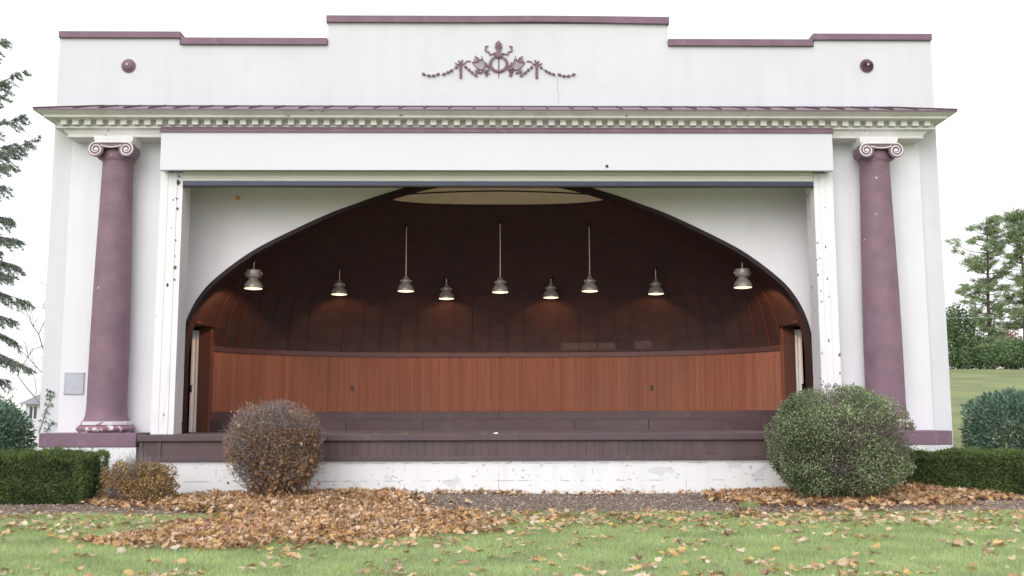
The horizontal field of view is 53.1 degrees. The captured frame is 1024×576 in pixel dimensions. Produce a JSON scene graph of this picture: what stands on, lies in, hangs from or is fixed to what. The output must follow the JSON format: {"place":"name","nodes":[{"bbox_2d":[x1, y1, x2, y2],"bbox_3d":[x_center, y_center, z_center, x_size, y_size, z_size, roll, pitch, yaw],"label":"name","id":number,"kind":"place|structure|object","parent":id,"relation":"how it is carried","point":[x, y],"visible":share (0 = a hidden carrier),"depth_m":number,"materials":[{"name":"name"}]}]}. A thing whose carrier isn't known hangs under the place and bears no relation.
{"place":"outdoors","nodes":[
{"label":"outdoors","id":0,"kind":"place"},
{"bbox_2d":[0,509,1023,575],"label":"lawn","id":1,"kind":"structure","parent":0,"point":[593,573],"depth_m":11.17,"materials":[{"name":"plant"}]},
{"bbox_2d":[70,485,515,551],"bbox_3d":[-3.413,3.418,15.940,6.324,0.304,8.643,3,-8,-22],"label":"leaf drift","id":2,"kind":"object","parent":1,"relation":"on","point":[267,517],"visible":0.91,"depth_m":14.62,"materials":[{"name":"brown plant"}]},
{"bbox_2d":[0,504,1023,575],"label":"scattered leaves","id":3,"kind":"object","parent":1,"relation":"on","point":[553,515],"visible":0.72,"depth_m":13.84,"materials":[{"name":"brown plant"}]},
{"bbox_2d":[0,0,1023,419],"label":"sky","id":4,"kind":"structure","parent":0,"point":[977,46],"materials":[{"name":"white"}]},
{"bbox_2d":[24,369,1023,575],"bbox_3d":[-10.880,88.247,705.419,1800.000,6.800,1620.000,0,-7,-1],"label":"ground","id":5,"kind":"structure","parent":0,"point":[966,385],"depth_m":60.43,"materials":[{"name":"green plant"}]},
{"bbox_2d":[1,387,19,419],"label":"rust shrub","id":6,"kind":"object","parent":5,"relation":"on","point":[10,397],"visible":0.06,"depth_m":45.39,"materials":[{"name":"plant"}]},
{"bbox_2d":[0,394,26,439],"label":"round shrub","id":7,"kind":"object","parent":5,"relation":"on","point":[12,403],"visible":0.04,"depth_m":39.33,"materials":[{"name":"green plant"}]},
{"bbox_2d":[0,399,37,450],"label":"evergreen shrub","id":8,"kind":"object","parent":5,"relation":"on","point":[17,430],"visible":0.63,"depth_m":22.13,"materials":[{"name":"green plant"}]},
{"bbox_2d":[0,38,41,392],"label":"spruce tree","id":9,"kind":"object","parent":5,"relation":"on","point":[5,241],"visible":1,"depth_m":25.07,"materials":[{"name":"green plant"}]},
{"bbox_2d":[10,272,45,403],"bbox_3d":[-15.422,2.752,35.215,3.637,7.110,3.604,0,-7,-1],"label":"bare tree","id":10,"kind":"object","parent":5,"relation":"on","point":[33,324],"visible":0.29,"depth_m":35.18,"materials":[{"name":"plant"}]},
{"bbox_2d":[19,394,39,449],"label":"house","id":11,"kind":"structure","parent":5,"relation":"on","point":[32,406],"depth_m":68.99,"materials":[{"name":"paint"}]},
{"bbox_2d":[34,406,36,417],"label":"window","id":12,"kind":"structure","parent":11,"relation":"in","point":[35,407],"depth_m":69.00,"materials":[{"name":"grey glass"}]},
{"bbox_2d":[33,15,957,494],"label":"bandshell","id":13,"kind":"structure","parent":5,"relation":"on","point":[799,177],"depth_m":21.70,"materials":[{"name":"paint"}]},
{"bbox_2d":[35,389,56,432],"bbox_3d":[-9.397,2.481,20.677,0.448,0.890,0.088,0,-7,-1],"label":"ivy","id":14,"kind":"object","parent":13,"relation":"attached to","point":[48,405],"visible":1,"depth_m":20.68,"materials":[{"name":"green plant"}]},
{"bbox_2d":[64,372,84,394],"bbox_3d":[-8.840,1.927,20.672,0.400,0.450,0.029,0,-7,-1],"label":"plaque","id":15,"kind":"object","parent":13,"relation":"attached to","point":[73,383],"visible":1,"depth_m":20.66,"materials":[{"name":"metal"}]},
{"bbox_2d":[189,330,199,431],"bbox_3d":[-7.264,2.121,23.384,0.168,2.325,0.150,0,-7,-1],"label":"side door","id":16,"kind":"structure","parent":13,"relation":"in","point":[195,335],"depth_m":23.40,"materials":[{"name":"white paint"}]},
{"bbox_2d":[244,259,262,289],"bbox_3d":[-5.694,-0.339,22.583,0.410,0.750,0.410,0,-7,-1],"label":"pendant lamp","id":17,"kind":"object","parent":13,"relation":"hanging from","point":[253,275],"visible":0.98,"depth_m":22.44,"materials":[{"name":"metal"}]},
{"bbox_2d":[331,265,346,295],"bbox_3d":[-4.171,-0.199,24.756,0.392,0.757,0.392,0,-7,-1],"label":"pendant lamp","id":18,"kind":"object","parent":13,"relation":"hanging from","point":[338,289],"visible":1,"depth_m":24.63,"materials":[{"name":"metal"}]},
{"bbox_2d":[397,222,413,291],"bbox_3d":[-2.473,-0.734,23.943,0.392,1.674,0.392,0,-7,-1],"label":"pendant lamp","id":19,"kind":"object","parent":13,"relation":"hanging from","point":[405,285],"visible":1,"depth_m":23.77,"materials":[{"name":"metal"}]},
{"bbox_2d":[438,274,453,299],"bbox_3d":[-1.621,-0.036,25.330,0.392,0.648,0.392,0,-7,-1],"label":"pendant lamp","id":20,"kind":"object","parent":13,"relation":"hanging from","point":[446,293],"visible":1,"depth_m":25.21,"materials":[{"name":"metal"}]},
{"bbox_2d":[492,220,508,293],"bbox_3d":[-0.276,-0.757,23.980,0.392,1.771,0.392,0,-7,-1],"label":"pendant lamp","id":21,"kind":"object","parent":13,"relation":"hanging from","point":[500,287],"visible":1,"depth_m":23.80,"materials":[{"name":"metal"}]},
{"bbox_2d":[543,274,558,298],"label":"pendant lamp","id":22,"kind":"object","parent":13,"relation":"hanging from","point":[550,292],"visible":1,"depth_m":25.25,"materials":[{"name":"metal"}]},
{"bbox_2d":[581,223,597,291],"bbox_3d":[1.816,-0.736,24.009,0.392,1.678,0.392,0,-7,-1],"label":"pendant lamp","id":23,"kind":"object","parent":13,"relation":"hanging from","point":[589,285],"visible":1,"depth_m":23.84,"materials":[{"name":"metal"}]},
{"bbox_2d":[648,265,663,294],"bbox_3d":[3.491,-0.209,24.877,0.392,0.753,0.392,0,-7,-1],"label":"pendant lamp","id":24,"kind":"object","parent":13,"relation":"hanging from","point":[655,288],"visible":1,"depth_m":24.75,"materials":[{"name":"metal"}]},
{"bbox_2d":[733,260,751,288],"bbox_3d":[5.121,-0.343,22.751,0.410,0.712,0.410,0,-7,-1],"label":"pendant lamp","id":25,"kind":"object","parent":13,"relation":"hanging from","point":[742,274],"visible":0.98,"depth_m":22.61,"materials":[{"name":"metal"}]},
{"bbox_2d":[794,329,803,392],"bbox_3d":[6.635,2.110,23.601,0.168,2.325,0.150,0,-7,-1],"label":"side door","id":26,"kind":"structure","parent":13,"relation":"in","point":[797,332],"depth_m":23.67,"materials":[{"name":"white paint"}]},
{"bbox_2d":[0,492,1023,514],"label":"mulch bed","id":27,"kind":"object","parent":5,"relation":"on","point":[538,505],"visible":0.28,"depth_m":17.41,"materials":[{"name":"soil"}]},
{"bbox_2d":[0,442,111,505],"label":"hedge","id":28,"kind":"object","parent":27,"relation":"on","point":[55,475],"visible":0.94,"depth_m":17.71,"materials":[{"name":"green plant"}]},
{"bbox_2d":[95,449,180,504],"bbox_3d":[-6.602,3.338,18.068,1.508,1.015,1.182,0,-7,-1],"label":"yellow shrub","id":29,"kind":"object","parent":27,"relation":"on","point":[141,480],"visible":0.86,"depth_m":17.84,"materials":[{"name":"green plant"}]},
{"bbox_2d":[216,397,326,497],"bbox_3d":[-4.306,2.921,18.610,1.934,1.888,1.790,0,-7,-1],"label":"twiggy bush","id":30,"kind":"object","parent":27,"relation":"on","point":[277,450],"visible":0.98,"depth_m":18.12,"materials":[{"name":"brown plant"}]},
{"bbox_2d":[385,486,753,495],"bbox_3d":[1.208,3.815,19.284,7.811,0.178,0.676,0,-7,-1],"label":"leaf drift","id":31,"kind":"object","parent":27,"relation":"on","point":[463,490],"visible":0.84,"depth_m":19.32,"materials":[{"name":"brown plant"}]},
{"bbox_2d":[735,499,762,507],"bbox_3d":[3.938,3.596,17.095,0.498,0.154,0.330,-3,-8,22],"label":"grass tuft","id":32,"kind":"object","parent":27,"relation":"on","point":[750,504],"visible":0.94,"depth_m":17.05,"materials":[{"name":"green plant"}]},
{"bbox_2d":[763,382,918,496],"bbox_3d":[5.837,2.727,18.239,2.618,2.108,2.331,0,-7,-1],"label":"round bush","id":33,"kind":"object","parent":27,"relation":"on","point":[812,429],"visible":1,"depth_m":17.60,"materials":[{"name":"green plant"}]},
{"bbox_2d":[697,481,1023,507],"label":"leaf drift","id":34,"kind":"object","parent":27,"relation":"on","point":[913,493],"visible":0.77,"depth_m":17.94,"materials":[{"name":"brown plant"}]},
{"bbox_2d":[899,442,1023,494],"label":"hedge","id":35,"kind":"object","parent":27,"relation":"on","point":[996,469],"visible":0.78,"depth_m":19.24,"materials":[{"name":"green plant"}]},
{"bbox_2d":[946,302,981,368],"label":"evergreen tree","id":36,"kind":"object","parent":5,"relation":"on","point":[953,320],"visible":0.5,"depth_m":89.84,"materials":[{"name":"green plant"}]},
{"bbox_2d":[949,333,998,368],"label":"evergreen tree","id":37,"kind":"object","parent":5,"relation":"on","point":[974,361],"visible":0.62,"depth_m":88.12,"materials":[{"name":"green plant"}]},
{"bbox_2d":[943,211,1018,368],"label":"pine tree","id":38,"kind":"object","parent":5,"relation":"on","point":[988,284],"visible":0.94,"depth_m":87.13,"materials":[{"name":"green plant"}]},
{"bbox_2d":[956,386,1023,450],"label":"evergreen shrub","id":39,"kind":"object","parent":5,"relation":"on","point":[1009,404],"visible":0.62,"depth_m":22.16,"materials":[{"name":"green plant"}]},
{"bbox_2d":[979,335,1023,368],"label":"shrub","id":40,"kind":"object","parent":5,"relation":"on","point":[1002,354],"visible":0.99,"depth_m":81.88,"materials":[{"name":"green plant"}]},
{"bbox_2d":[990,207,1023,339],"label":"pine tree","id":41,"kind":"object","parent":5,"relation":"on","point":[1014,222],"visible":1,"depth_m":85.34,"materials":[{"name":"green plant"}]},
{"bbox_2d":[997,329,1022,368],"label":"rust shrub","id":42,"kind":"object","parent":5,"relation":"on","point":[1012,333],"visible":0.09,"depth_m":95.44,"materials":[{"name":"plant"}]}
]}

